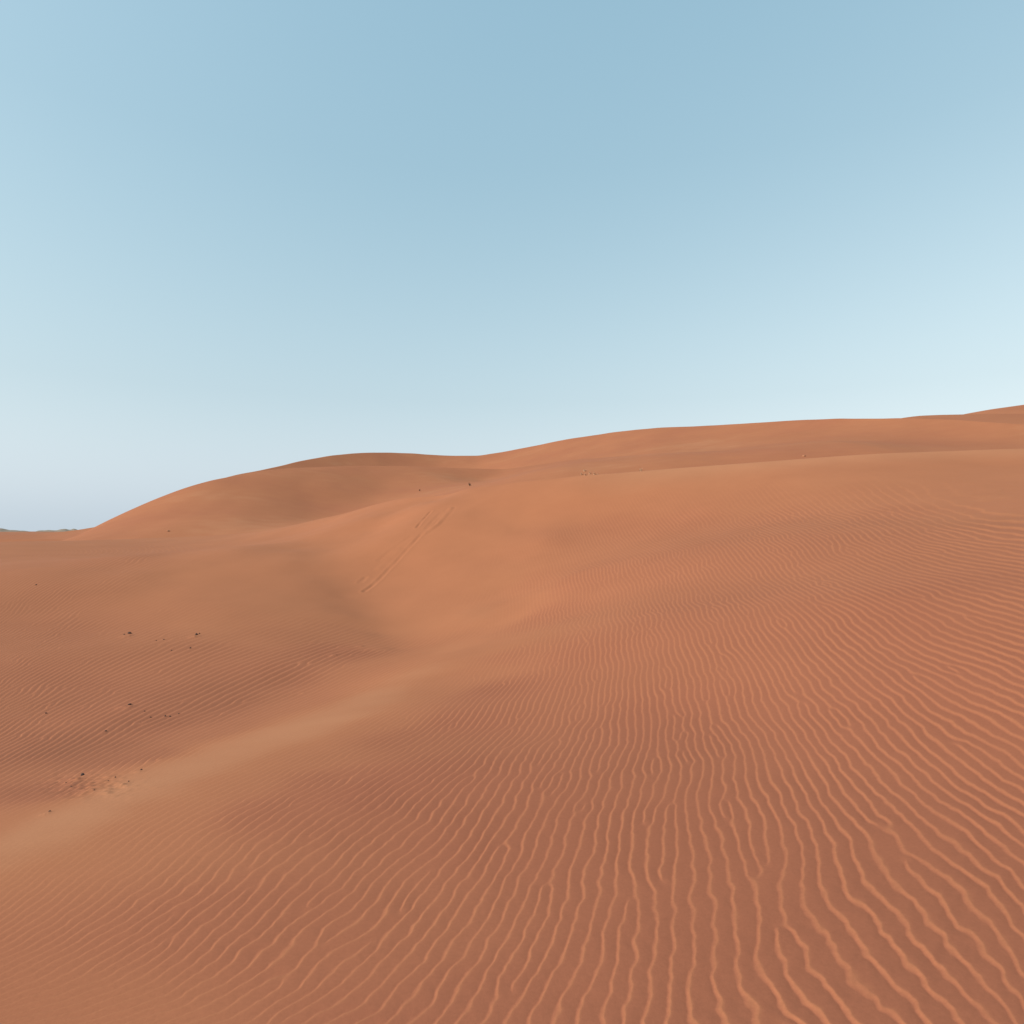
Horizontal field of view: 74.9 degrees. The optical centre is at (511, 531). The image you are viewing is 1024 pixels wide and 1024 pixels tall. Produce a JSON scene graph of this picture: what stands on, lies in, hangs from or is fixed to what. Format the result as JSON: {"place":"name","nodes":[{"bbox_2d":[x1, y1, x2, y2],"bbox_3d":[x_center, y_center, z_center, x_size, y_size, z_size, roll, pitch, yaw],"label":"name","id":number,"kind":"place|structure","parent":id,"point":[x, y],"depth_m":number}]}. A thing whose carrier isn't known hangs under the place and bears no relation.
{"place":"outdoors","nodes":[
{"label":"outdoors","id":0,"kind":"place"},
{"bbox_2d":[0,531,55,534],"bbox_3d":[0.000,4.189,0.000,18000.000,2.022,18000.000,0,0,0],"label":"desert floor","id":1,"kind":"structure","parent":0,"point":[16,533],"depth_m":1066.35},
{"bbox_2d":[0,528,76,531],"bbox_3d":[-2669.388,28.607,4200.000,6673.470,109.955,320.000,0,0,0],"label":"hills","id":2,"kind":"structure","parent":0,"point":[6,530],"depth_m":4186.01},
{"bbox_2d":[0,527,93,538],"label":"sand dune","id":3,"kind":"structure","parent":0,"point":[65,535],"depth_m":172.83},
{"bbox_2d":[0,449,1023,1023],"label":"dune","id":4,"kind":"structure","parent":0,"point":[742,743],"depth_m":5.38},
{"bbox_2d":[0,418,1023,541],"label":"sand dune","id":5,"kind":"structure","parent":0,"point":[294,493],"depth_m":92.72},
{"bbox_2d":[0,0,1023,530],"label":"sky","id":6,"kind":"structure","parent":0,"point":[237,237]},
{"bbox_2d":[905,414,1023,423],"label":"sand dune","id":7,"kind":"structure","parent":0,"point":[1009,418],"depth_m":147.09},
{"bbox_2d":[968,405,1023,413],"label":"sand dune","id":8,"kind":"structure","parent":0,"point":[1018,409],"depth_m":183.14}
]}

